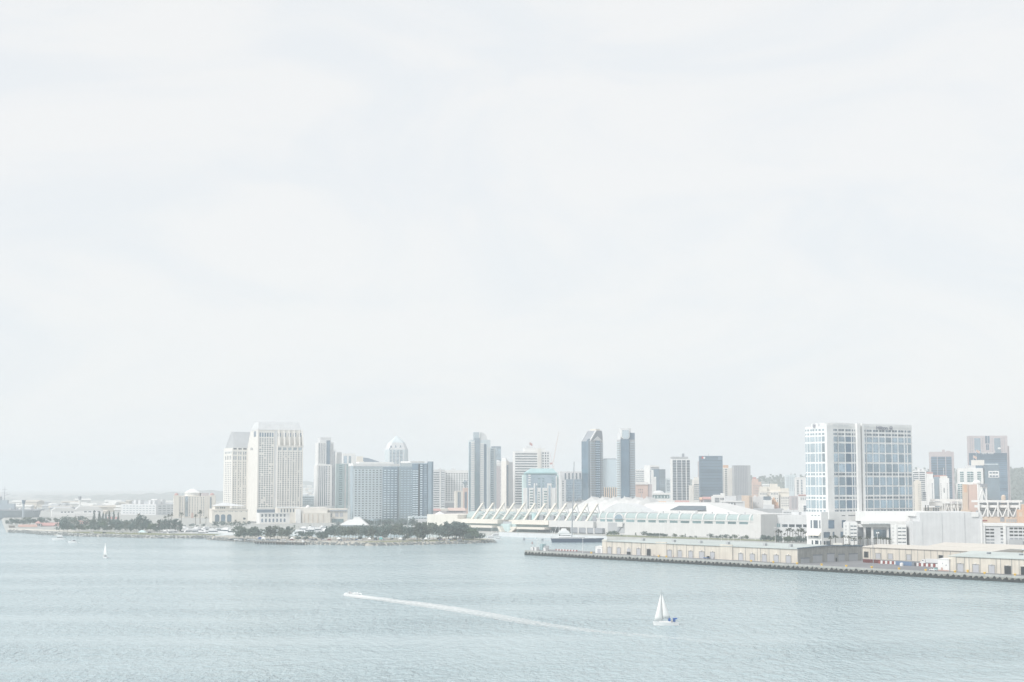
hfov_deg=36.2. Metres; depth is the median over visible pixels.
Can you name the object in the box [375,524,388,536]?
broadleaf tree
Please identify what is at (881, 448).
window
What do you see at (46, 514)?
city ground
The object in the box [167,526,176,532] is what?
motor boat
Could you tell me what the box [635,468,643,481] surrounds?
striped block
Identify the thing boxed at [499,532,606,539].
sea wall
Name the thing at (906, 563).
shipping container
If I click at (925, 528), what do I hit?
blank hall
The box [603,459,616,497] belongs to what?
glass slab
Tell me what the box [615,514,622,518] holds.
arch window
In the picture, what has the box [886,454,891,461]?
window
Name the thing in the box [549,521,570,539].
motor boat
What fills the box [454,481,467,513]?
gem topped block
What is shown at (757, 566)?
fender apron
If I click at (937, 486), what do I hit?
condo pair
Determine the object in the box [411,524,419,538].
eucalyptus tree
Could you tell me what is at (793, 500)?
brick block
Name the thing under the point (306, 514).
hotel ballroom
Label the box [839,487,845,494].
window
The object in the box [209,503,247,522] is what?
hotel pavilion
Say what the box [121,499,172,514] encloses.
naval office
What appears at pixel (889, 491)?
window
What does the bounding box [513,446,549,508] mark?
banded office
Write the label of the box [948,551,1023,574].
transit shed
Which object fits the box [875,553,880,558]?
door
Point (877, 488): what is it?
window
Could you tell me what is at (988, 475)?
stadium hotel
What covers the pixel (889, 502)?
window
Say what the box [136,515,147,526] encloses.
broadleaf tree
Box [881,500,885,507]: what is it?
window
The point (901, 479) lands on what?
window
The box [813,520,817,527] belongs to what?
window
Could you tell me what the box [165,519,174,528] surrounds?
broadleaf tree
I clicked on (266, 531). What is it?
eucalyptus tree
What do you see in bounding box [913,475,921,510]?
slim cream tower
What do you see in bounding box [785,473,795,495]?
pale tower
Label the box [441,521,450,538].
eucalyptus tree
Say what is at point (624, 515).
convention center
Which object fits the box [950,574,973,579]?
fender apron
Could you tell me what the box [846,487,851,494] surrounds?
window
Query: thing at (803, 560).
door
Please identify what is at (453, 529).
broadleaf tree
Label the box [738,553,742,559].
door
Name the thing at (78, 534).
shore rocks
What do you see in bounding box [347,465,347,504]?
window
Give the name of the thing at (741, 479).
ribbed tower
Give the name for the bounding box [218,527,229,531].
motor boat
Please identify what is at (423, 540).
lawn
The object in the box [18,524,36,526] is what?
village shop
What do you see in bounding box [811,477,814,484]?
window
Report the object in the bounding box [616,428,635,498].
twin tower
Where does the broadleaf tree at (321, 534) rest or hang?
on the park ground at (332, 540)
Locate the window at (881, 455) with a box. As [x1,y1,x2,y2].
[880,454,884,461]
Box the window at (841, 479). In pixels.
[839,477,844,484]
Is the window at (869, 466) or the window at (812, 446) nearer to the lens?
the window at (812, 446)
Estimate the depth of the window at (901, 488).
1479.95 m
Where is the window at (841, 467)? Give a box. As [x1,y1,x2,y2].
[839,464,844,471]
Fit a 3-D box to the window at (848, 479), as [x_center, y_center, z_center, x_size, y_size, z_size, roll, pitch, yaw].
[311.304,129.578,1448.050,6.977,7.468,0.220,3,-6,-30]
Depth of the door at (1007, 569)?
988.63 m
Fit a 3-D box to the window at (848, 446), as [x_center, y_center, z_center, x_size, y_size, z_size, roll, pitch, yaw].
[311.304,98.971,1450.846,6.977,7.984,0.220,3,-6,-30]
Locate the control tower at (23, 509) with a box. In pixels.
[22,500,25,518]
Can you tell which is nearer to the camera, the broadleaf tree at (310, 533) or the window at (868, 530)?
the window at (868, 530)
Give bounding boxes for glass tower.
[342,453,354,465]
[491,446,500,460]
[650,466,665,492]
[967,436,1010,502]
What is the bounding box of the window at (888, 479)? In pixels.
[886,477,891,484]
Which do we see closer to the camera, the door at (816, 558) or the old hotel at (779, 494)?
the door at (816, 558)
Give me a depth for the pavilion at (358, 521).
2040.13 m
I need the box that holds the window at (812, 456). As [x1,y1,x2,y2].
[810,454,814,461]
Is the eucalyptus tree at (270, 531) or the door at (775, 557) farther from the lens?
the eucalyptus tree at (270, 531)
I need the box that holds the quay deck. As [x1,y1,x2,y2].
[534,549,1023,575]
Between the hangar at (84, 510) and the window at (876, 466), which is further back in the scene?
the hangar at (84, 510)
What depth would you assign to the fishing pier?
1559.94 m
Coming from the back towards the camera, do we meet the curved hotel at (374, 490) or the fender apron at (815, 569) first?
the curved hotel at (374, 490)
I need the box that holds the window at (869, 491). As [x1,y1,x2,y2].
[868,487,872,494]
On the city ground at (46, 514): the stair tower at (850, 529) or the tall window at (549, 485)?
the stair tower at (850, 529)
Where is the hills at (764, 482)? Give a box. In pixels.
[751,470,1023,504]
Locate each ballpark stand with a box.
[923,499,962,510]
[971,500,1021,522]
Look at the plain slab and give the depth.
2700.04 m
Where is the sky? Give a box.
[0,0,1023,489]
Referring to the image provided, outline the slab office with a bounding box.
[433,467,444,508]
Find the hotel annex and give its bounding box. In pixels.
[256,513,292,523]
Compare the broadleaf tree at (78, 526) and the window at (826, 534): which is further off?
the broadleaf tree at (78, 526)
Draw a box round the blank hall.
[902,511,982,545]
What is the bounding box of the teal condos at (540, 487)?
[522,468,558,508]
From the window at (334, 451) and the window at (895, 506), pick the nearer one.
the window at (895, 506)
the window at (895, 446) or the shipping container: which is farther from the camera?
the window at (895, 446)
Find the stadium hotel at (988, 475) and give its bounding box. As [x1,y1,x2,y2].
[956,460,999,502]
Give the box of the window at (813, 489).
[811,487,815,494]
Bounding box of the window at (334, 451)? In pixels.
[334,451,334,482]
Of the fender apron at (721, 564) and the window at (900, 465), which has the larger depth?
the window at (900, 465)
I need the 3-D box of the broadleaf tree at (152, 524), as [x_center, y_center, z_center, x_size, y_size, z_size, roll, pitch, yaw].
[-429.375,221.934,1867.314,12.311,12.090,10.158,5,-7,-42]
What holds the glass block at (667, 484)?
on the city ground at (46, 514)
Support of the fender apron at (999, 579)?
attached to the quay
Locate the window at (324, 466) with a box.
[324,466,324,505]
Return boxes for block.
[302,495,313,506]
[356,456,378,461]
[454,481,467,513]
[496,465,500,508]
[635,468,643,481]
[635,482,651,498]
[652,491,671,501]
[665,478,670,497]
[689,477,698,501]
[711,493,723,502]
[720,496,744,506]
[741,495,752,508]
[753,489,762,507]
[753,504,782,512]
[789,492,797,509]
[798,495,805,511]
[801,503,805,511]
[913,468,925,510]
[1016,504,1023,522]
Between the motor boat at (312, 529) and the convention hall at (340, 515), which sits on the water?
the motor boat at (312, 529)
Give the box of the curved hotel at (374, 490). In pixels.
[347,462,400,524]
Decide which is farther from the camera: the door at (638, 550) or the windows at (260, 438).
the windows at (260, 438)
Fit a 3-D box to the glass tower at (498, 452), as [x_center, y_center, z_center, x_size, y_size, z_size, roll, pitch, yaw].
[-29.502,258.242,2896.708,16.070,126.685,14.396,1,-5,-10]
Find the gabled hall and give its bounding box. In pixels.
[772,497,778,507]
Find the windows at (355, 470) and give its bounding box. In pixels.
[355,470,381,489]
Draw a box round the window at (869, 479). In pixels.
[867,477,872,484]
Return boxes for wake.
[344,594,561,626]
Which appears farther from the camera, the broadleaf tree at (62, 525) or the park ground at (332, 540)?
the broadleaf tree at (62, 525)
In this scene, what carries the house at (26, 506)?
on the city ground at (46, 514)
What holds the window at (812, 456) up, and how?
in the waterfront hotel at (858, 467)
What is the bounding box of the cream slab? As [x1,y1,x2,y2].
[501,458,512,508]
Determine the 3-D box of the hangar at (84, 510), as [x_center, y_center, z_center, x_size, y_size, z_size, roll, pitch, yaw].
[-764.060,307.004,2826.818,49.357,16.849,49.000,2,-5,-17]
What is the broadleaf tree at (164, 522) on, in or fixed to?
on the city ground at (46, 514)
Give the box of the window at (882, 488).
[880,487,885,494]
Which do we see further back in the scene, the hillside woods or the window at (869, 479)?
the hillside woods
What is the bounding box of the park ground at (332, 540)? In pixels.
[207,535,493,545]
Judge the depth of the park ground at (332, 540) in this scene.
1604.64 m
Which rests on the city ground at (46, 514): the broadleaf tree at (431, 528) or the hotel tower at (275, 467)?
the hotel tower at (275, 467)
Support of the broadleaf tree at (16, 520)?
on the city ground at (46, 514)
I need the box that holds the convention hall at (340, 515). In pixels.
[327,508,347,522]
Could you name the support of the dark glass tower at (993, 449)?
on the city ground at (46, 514)
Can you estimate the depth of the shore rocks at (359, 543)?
1567.32 m
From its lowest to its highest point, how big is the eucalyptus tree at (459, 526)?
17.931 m
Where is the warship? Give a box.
[0,489,44,519]
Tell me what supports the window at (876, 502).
in the waterfront hotel at (858, 467)
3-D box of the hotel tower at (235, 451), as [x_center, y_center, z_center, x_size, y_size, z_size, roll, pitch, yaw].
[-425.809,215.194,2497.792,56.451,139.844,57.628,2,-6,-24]
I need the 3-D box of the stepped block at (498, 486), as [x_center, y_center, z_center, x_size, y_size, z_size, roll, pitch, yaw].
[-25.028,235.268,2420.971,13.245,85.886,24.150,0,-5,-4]
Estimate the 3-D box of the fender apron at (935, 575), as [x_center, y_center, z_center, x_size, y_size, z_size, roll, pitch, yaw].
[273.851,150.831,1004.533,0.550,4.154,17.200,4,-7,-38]
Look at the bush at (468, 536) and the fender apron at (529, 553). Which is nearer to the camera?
the fender apron at (529, 553)
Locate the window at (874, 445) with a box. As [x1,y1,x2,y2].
[873,444,878,452]
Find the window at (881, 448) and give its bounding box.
[879,444,884,452]
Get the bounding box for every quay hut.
[595,546,602,552]
[938,558,950,570]
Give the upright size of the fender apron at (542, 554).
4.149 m
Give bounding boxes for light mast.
[977,484,987,510]
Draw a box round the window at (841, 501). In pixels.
[840,500,845,507]
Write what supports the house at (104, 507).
on the city ground at (46, 514)
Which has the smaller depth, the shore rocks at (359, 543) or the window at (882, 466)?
the window at (882, 466)
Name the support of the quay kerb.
on the quay
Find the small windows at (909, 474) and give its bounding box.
[805,429,911,511]
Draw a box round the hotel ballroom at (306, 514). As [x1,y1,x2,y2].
[275,505,329,522]
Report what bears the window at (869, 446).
in the waterfront hotel at (858, 467)
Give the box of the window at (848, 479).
[846,477,851,484]
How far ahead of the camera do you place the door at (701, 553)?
1198.65 m
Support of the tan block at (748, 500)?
on the city ground at (46, 514)
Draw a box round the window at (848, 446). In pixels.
[846,444,850,451]
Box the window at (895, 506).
[893,500,898,507]
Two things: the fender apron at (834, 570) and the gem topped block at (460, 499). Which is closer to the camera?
the fender apron at (834, 570)
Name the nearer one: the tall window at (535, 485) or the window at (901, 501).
the window at (901, 501)
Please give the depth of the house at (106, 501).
4157.22 m
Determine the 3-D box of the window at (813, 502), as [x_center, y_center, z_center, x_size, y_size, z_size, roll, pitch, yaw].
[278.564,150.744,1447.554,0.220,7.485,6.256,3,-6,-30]
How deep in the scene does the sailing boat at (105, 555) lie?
1276.40 m
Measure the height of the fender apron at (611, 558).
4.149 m
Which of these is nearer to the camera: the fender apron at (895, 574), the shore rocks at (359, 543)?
the fender apron at (895, 574)
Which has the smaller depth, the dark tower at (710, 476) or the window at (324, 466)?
the dark tower at (710, 476)
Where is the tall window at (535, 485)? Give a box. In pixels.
[535,485,536,507]
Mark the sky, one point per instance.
(729, 229)
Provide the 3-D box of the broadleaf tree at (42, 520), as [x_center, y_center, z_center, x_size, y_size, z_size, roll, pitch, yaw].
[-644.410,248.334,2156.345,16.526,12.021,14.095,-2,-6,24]
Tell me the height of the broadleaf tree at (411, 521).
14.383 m
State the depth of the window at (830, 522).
1421.17 m
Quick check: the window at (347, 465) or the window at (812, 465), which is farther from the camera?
the window at (347, 465)
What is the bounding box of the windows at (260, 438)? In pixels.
[259,438,301,506]
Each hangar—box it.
[51,507,75,516]
[75,506,102,515]
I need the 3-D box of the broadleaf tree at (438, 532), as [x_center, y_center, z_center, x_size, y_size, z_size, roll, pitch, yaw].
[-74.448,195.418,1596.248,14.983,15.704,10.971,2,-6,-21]
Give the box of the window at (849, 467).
[846,464,851,471]
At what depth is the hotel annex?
2253.35 m
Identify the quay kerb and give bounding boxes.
[525,550,1023,578]
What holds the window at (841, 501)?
in the waterfront hotel at (858, 467)
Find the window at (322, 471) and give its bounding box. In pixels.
[322,471,322,505]
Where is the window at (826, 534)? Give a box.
[824,532,829,537]
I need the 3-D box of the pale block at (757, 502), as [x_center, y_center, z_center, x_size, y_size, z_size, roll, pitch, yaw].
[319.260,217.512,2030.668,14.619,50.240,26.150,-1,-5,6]
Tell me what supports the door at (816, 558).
in the transit shed at (770, 552)
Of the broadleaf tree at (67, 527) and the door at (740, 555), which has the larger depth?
the broadleaf tree at (67, 527)
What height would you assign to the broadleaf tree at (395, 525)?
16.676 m
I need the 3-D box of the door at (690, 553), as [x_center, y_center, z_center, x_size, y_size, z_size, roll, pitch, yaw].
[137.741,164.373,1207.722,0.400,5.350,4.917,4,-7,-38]
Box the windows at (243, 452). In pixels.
[225,452,245,507]
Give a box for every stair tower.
[843,521,857,544]
[890,523,906,544]
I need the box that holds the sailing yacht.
[551,468,603,541]
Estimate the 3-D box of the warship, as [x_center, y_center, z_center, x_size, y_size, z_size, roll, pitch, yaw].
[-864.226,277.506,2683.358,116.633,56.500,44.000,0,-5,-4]
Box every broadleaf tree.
[10,518,20,523]
[37,517,48,522]
[54,522,65,531]
[59,518,69,525]
[62,523,72,531]
[75,524,84,529]
[86,519,95,528]
[99,519,112,523]
[105,524,114,529]
[131,517,141,530]
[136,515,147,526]
[137,524,146,530]
[143,519,151,531]
[148,522,156,531]
[159,518,169,531]
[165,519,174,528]
[231,525,241,533]
[234,530,243,538]
[237,527,247,534]
[248,526,264,538]
[272,525,282,538]
[277,529,285,535]
[282,529,289,538]
[294,531,302,536]
[303,531,314,536]
[317,531,325,537]
[328,526,341,539]
[340,526,353,538]
[351,526,361,538]
[362,527,372,536]
[372,527,384,539]
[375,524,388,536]
[382,524,393,535]
[392,523,403,538]
[394,526,405,539]
[402,526,412,537]
[406,517,417,525]
[421,522,437,538]
[422,522,433,537]
[433,525,444,538]
[449,522,458,539]
[470,527,479,540]
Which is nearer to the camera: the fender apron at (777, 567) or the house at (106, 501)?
the fender apron at (777, 567)
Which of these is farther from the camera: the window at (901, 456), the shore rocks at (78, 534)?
the shore rocks at (78, 534)
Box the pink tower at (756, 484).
[751,477,760,496]
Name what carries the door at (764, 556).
in the transit shed at (770, 552)
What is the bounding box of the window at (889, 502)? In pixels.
[887,500,892,507]
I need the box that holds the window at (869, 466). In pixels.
[867,464,872,471]
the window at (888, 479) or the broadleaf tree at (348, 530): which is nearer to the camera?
the window at (888, 479)
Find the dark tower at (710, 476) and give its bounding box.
[699,453,722,501]
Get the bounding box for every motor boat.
[52,535,64,539]
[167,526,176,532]
[206,526,217,533]
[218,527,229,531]
[221,530,237,534]
[295,526,307,530]
[304,524,317,534]
[487,533,500,537]
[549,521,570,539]
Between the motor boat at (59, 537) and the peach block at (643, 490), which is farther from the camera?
the peach block at (643, 490)
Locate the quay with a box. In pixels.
[527,549,1021,579]
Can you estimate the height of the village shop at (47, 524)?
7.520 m
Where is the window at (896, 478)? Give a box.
[893,477,897,484]
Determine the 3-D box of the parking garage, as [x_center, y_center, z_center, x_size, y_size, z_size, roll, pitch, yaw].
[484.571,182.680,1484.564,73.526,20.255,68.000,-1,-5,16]
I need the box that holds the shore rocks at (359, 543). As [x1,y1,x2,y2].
[206,536,495,545]
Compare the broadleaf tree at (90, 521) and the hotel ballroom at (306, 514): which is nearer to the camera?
the broadleaf tree at (90, 521)
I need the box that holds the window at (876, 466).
[873,464,878,471]
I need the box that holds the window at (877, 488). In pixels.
[874,487,878,494]
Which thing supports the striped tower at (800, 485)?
on the city ground at (46, 514)
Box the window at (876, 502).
[874,500,879,507]
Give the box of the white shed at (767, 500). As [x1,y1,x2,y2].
[763,496,771,503]
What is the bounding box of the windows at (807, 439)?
[805,436,910,507]
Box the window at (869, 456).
[867,454,871,461]
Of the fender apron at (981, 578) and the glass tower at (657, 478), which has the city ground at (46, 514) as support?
the glass tower at (657, 478)
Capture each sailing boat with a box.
[103,543,108,557]
[653,589,678,625]
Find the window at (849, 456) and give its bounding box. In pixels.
[846,454,850,461]
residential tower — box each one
[314,437,335,507]
[335,452,347,507]
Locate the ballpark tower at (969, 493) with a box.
[961,480,980,511]
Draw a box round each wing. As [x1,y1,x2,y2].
[490,448,495,508]
[775,505,806,537]
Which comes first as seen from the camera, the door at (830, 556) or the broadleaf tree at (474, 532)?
the door at (830, 556)
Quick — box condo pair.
[926,472,949,506]
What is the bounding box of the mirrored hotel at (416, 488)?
[400,461,432,523]
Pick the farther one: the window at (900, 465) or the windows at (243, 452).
the windows at (243, 452)
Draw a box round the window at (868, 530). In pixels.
[866,528,870,537]
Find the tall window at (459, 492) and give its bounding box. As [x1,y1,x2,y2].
[459,492,460,507]
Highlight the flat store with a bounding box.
[782,509,798,512]
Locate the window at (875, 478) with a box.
[874,477,878,484]
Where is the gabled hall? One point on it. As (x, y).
(775, 503)
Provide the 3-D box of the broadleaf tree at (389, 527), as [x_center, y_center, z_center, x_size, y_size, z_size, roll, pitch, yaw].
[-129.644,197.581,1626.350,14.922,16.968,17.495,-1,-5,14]
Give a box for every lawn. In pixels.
[67,532,218,534]
[363,539,485,541]
[606,535,777,541]
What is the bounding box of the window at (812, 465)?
[811,464,814,471]
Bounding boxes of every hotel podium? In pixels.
[408,516,426,526]
[806,511,854,544]
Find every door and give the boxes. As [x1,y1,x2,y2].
[607,547,611,553]
[636,548,640,554]
[667,550,671,556]
[677,550,681,556]
[688,551,692,557]
[699,551,703,557]
[710,552,714,558]
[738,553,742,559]
[750,554,754,560]
[762,554,766,561]
[773,555,778,561]
[785,555,790,562]
[801,557,809,562]
[813,554,822,562]
[827,553,834,561]
[838,554,844,560]
[849,553,857,560]
[864,551,868,557]
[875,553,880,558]
[906,554,910,559]
[957,563,963,571]
[972,564,979,572]
[988,565,994,572]
[1004,565,1011,573]
[1020,566,1023,574]
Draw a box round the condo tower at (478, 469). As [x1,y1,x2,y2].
[468,432,489,512]
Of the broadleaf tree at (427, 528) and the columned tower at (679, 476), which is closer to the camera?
the broadleaf tree at (427, 528)
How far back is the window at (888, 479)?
1472.74 m
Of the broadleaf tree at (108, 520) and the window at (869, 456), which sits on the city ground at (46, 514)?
the broadleaf tree at (108, 520)
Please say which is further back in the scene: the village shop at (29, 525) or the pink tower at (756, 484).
the pink tower at (756, 484)
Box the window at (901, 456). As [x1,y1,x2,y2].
[899,454,903,461]
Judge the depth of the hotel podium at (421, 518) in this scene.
2098.80 m
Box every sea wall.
[8,529,76,531]
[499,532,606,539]
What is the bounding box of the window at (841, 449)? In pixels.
[839,443,844,451]
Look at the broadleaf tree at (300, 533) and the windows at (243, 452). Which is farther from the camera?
the windows at (243, 452)
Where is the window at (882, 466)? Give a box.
[880,464,884,471]
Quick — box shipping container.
[895,561,915,565]
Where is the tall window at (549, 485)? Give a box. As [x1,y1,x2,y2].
[549,485,550,507]
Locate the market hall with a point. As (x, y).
(453, 510)
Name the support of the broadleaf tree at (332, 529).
on the park ground at (332, 540)
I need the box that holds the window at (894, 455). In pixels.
[892,454,897,461]
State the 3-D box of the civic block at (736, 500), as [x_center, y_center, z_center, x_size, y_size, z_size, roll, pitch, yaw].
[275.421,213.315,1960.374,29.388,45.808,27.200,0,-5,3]
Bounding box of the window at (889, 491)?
[887,487,891,494]
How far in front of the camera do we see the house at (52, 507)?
3261.58 m
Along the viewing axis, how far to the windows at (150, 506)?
2907.52 m
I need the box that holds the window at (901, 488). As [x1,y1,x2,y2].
[899,487,904,494]
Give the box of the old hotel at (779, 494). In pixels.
[758,484,788,509]
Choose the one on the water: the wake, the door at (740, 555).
the wake
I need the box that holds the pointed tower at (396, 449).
[385,436,407,465]
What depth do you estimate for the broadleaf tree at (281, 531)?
1610.69 m
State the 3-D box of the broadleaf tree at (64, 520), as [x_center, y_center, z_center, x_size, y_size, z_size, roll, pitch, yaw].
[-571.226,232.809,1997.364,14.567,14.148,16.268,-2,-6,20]
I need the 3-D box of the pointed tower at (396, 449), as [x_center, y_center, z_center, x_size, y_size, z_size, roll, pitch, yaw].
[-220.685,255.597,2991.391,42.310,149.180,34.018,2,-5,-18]
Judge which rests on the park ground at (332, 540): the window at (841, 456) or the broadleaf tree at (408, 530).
the broadleaf tree at (408, 530)
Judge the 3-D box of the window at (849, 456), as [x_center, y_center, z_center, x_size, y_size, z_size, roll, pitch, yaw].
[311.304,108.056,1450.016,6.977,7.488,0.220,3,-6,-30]
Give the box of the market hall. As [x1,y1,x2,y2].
[433,508,465,513]
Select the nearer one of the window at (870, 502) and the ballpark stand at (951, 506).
the window at (870, 502)
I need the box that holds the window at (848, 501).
[847,500,851,507]
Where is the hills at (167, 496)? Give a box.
[0,481,313,500]
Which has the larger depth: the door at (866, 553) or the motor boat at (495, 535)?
the motor boat at (495, 535)
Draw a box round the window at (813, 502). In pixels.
[811,500,815,507]
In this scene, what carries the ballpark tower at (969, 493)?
on the city ground at (46, 514)
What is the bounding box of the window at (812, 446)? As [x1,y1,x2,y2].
[810,444,814,451]
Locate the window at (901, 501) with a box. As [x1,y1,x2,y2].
[900,500,904,507]
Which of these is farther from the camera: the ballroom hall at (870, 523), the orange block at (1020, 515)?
the orange block at (1020, 515)
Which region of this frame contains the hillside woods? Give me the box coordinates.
[690,467,1023,502]
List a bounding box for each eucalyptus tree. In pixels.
[155,520,162,531]
[171,519,178,529]
[177,520,182,531]
[263,527,270,536]
[268,526,274,538]
[366,527,375,539]
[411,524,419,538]
[415,522,426,539]
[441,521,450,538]
[454,523,462,538]
[458,524,470,539]
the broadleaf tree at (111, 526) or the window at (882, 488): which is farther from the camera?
the broadleaf tree at (111, 526)
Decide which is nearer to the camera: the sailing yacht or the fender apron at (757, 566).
the fender apron at (757, 566)
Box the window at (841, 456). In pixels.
[839,454,844,461]
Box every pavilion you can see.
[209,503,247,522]
[340,517,368,527]
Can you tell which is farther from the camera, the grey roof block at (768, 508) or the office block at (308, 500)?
the office block at (308, 500)
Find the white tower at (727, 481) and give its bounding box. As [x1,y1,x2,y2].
[723,465,731,495]
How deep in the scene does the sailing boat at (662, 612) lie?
668.91 m
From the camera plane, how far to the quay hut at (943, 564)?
1024.03 m
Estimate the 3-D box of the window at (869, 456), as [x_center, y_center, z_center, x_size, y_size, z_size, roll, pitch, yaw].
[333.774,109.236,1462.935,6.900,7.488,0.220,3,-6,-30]
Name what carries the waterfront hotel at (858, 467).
on the city ground at (46, 514)
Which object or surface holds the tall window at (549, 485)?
in the teal condos at (540, 487)
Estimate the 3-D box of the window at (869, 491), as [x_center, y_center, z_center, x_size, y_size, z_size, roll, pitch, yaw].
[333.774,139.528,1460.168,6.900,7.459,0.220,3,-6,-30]
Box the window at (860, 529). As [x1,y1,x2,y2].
[857,527,862,536]
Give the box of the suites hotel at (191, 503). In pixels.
[173,489,215,517]
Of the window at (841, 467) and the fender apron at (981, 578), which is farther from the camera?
the window at (841, 467)
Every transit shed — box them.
[602,538,862,562]
[862,544,1022,560]
[928,542,1023,552]
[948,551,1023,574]
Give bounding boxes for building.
[702,497,710,501]
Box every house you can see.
[12,500,22,504]
[16,505,33,508]
[25,500,44,505]
[42,504,50,509]
[50,506,74,510]
[69,502,78,506]
[74,499,90,502]
[98,505,107,509]
[104,500,121,502]
[108,505,115,511]
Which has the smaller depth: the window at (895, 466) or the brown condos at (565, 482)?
the window at (895, 466)
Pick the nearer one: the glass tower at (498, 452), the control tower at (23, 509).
the control tower at (23, 509)
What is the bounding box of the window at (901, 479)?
[899,477,904,484]
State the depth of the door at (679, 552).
1217.37 m
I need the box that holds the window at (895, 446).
[892,444,897,452]
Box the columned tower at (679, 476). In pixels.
[670,454,689,501]
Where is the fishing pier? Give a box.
[255,540,306,544]
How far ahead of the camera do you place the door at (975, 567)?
1007.02 m
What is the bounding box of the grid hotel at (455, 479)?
[445,468,467,507]
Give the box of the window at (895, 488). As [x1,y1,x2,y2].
[893,487,898,494]
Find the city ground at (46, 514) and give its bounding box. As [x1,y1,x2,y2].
[0,490,983,543]
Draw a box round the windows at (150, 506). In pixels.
[123,506,154,510]
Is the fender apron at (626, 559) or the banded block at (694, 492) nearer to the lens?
the fender apron at (626, 559)
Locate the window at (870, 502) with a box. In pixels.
[868,500,872,507]
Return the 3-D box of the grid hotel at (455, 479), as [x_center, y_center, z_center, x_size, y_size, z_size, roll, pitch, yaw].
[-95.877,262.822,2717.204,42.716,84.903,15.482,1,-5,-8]
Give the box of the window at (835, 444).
[834,443,837,451]
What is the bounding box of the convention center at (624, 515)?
[427,496,790,537]
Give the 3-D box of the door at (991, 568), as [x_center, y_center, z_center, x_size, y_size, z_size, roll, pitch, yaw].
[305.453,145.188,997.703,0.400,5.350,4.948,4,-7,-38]
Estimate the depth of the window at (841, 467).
1444.96 m
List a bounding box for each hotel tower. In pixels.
[223,432,249,508]
[247,422,303,520]
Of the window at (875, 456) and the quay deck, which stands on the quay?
the quay deck
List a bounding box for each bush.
[464,534,471,538]
[475,532,484,538]
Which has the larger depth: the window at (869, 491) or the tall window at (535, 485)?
the tall window at (535, 485)
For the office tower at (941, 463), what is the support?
on the city ground at (46, 514)
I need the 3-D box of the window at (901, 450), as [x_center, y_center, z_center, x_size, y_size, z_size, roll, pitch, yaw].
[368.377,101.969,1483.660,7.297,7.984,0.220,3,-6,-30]
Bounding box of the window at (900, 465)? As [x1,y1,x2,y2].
[899,464,904,471]
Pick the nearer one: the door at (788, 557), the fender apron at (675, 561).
the door at (788, 557)
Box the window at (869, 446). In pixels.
[867,444,871,452]
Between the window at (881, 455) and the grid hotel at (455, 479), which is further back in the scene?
the grid hotel at (455, 479)
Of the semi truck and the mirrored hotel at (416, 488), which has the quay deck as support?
the semi truck
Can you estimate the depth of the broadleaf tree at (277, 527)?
1637.53 m
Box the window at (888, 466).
[886,464,891,471]
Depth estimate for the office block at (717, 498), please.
2049.52 m
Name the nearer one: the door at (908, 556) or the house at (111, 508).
the door at (908, 556)
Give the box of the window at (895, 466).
[893,464,897,471]
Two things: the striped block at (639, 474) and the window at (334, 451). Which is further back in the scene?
the striped block at (639, 474)
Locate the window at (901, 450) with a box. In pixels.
[898,444,903,452]
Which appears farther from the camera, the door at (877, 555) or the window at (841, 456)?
the window at (841, 456)
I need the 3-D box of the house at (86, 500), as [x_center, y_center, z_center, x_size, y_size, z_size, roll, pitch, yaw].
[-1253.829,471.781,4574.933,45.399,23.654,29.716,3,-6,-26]
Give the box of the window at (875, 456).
[873,454,878,461]
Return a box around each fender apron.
[524,551,536,555]
[537,552,549,555]
[550,553,563,556]
[564,553,577,557]
[578,554,591,558]
[592,555,605,558]
[606,556,619,559]
[620,557,634,560]
[635,557,650,561]
[651,558,665,562]
[666,559,681,563]
[682,560,697,564]
[698,561,714,565]
[715,562,731,566]
[732,563,749,567]
[750,564,767,568]
[768,564,785,569]
[786,565,804,570]
[805,566,823,571]
[824,568,843,572]
[844,569,863,573]
[864,570,884,574]
[885,571,905,575]
[906,572,927,577]
[928,573,949,578]
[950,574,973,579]
[973,576,996,580]
[997,577,1021,582]
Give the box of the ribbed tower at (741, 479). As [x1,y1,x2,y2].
[732,465,750,495]
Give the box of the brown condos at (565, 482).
[558,471,581,508]
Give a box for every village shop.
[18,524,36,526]
[41,523,58,525]
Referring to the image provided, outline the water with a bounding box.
[0,520,1023,681]
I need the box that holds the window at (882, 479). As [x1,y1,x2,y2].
[880,477,885,484]
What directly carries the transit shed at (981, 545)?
on the quay
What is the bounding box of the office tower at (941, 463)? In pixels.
[929,450,954,502]
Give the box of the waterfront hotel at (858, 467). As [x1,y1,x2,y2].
[805,423,912,543]
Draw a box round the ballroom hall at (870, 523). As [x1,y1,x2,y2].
[845,511,909,545]
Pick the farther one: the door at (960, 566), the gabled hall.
the gabled hall
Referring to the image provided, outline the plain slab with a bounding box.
[644,465,657,483]
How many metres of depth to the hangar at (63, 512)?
2738.11 m
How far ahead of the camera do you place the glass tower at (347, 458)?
2944.54 m
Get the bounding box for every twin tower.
[581,429,603,502]
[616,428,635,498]
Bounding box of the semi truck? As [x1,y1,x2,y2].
[920,559,937,564]
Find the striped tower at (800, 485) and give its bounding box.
[794,477,805,495]
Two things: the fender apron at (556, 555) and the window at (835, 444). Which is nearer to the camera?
the fender apron at (556, 555)
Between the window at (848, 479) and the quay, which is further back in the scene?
the window at (848, 479)
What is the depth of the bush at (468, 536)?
1602.56 m
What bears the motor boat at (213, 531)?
on the water
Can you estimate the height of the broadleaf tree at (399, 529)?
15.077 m
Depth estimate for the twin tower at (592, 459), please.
2059.80 m
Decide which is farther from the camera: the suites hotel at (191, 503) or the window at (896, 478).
the suites hotel at (191, 503)
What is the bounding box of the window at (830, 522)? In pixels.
[828,520,833,527]
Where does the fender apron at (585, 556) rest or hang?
attached to the quay
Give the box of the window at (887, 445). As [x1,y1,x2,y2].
[886,444,890,452]
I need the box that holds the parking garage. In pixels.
[983,523,1023,544]
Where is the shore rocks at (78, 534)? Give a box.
[8,529,208,537]

